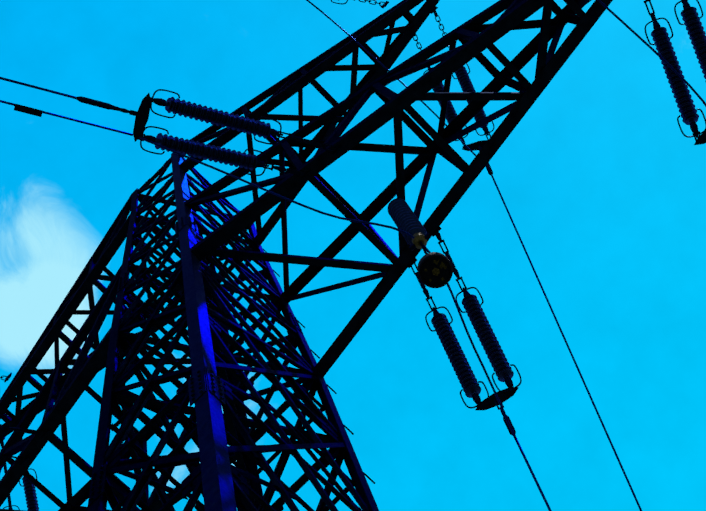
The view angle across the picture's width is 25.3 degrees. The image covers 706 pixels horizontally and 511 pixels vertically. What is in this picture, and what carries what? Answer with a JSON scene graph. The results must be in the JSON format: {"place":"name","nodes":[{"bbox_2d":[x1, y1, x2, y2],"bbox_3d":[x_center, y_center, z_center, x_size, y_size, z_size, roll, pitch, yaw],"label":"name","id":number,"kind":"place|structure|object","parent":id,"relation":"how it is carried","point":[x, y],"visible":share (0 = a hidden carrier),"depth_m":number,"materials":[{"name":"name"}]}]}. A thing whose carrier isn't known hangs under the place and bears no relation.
{"place":"outdoors","nodes":[
{"label":"outdoors","id":0,"kind":"place"},
{"bbox_2d":[0,0,705,510],"label":"sky","id":1,"kind":"structure","parent":0,"point":[600,183],"materials":[{"name":"blue"}]},
{"label":"ground","id":2,"kind":"structure","parent":0,"visible":0},
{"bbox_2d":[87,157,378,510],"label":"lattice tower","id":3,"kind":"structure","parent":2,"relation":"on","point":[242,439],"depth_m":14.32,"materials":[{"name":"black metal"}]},
{"bbox_2d":[0,194,235,510],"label":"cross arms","id":4,"kind":"object","parent":3,"relation":"attached to","point":[57,395],"visible":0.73,"depth_m":18.15},
{"bbox_2d":[171,153,236,510],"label":"steel beam","id":5,"kind":"structure","parent":3,"relation":"attached to","point":[206,391],"depth_m":11.52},
{"bbox_2d":[179,0,612,376],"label":"cross arms","id":6,"kind":"object","parent":3,"relation":"attached to","point":[476,36],"visible":0.94,"depth_m":16.51},
{"bbox_2d":[0,0,705,509],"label":"insulator fittings","id":7,"kind":"object","parent":6,"relation":"attached to","point":[140,128],"visible":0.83,"depth_m":15.21,"materials":[{"name":"metal"}]},
{"bbox_2d":[0,0,705,510],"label":"power lines","id":8,"kind":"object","parent":7,"relation":"attached to","point":[406,232],"depth_m":14.49,"materials":[{"name":"metal"}]},
{"bbox_2d":[22,7,705,510],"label":"insulators","id":9,"kind":"object","parent":7,"relation":"attached to","point":[402,215],"visible":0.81,"depth_m":14.93,"materials":[{"name":"ceramic"}]},
{"bbox_2d":[412,233,446,281],"bbox_3d":[0.616,-0.003,13.550,0.204,1.399,0.226,-45,-76,4],"label":"jumper clamp brass","id":10,"kind":"object","parent":9,"relation":"hanging from","point":[418,238],"visible":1,"depth_m":14.07,"materials":[{"name":"gold metal"}]},
{"bbox_2d":[417,252,452,287],"bbox_3d":[0.671,0.116,12.965,0.285,0.188,0.288,-45,-76,4],"label":"round disc","id":11,"kind":"object","parent":10,"relation":"hanging from","point":[429,265],"visible":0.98,"depth_m":12.89,"materials":[{"name":"black metal"}]}
]}

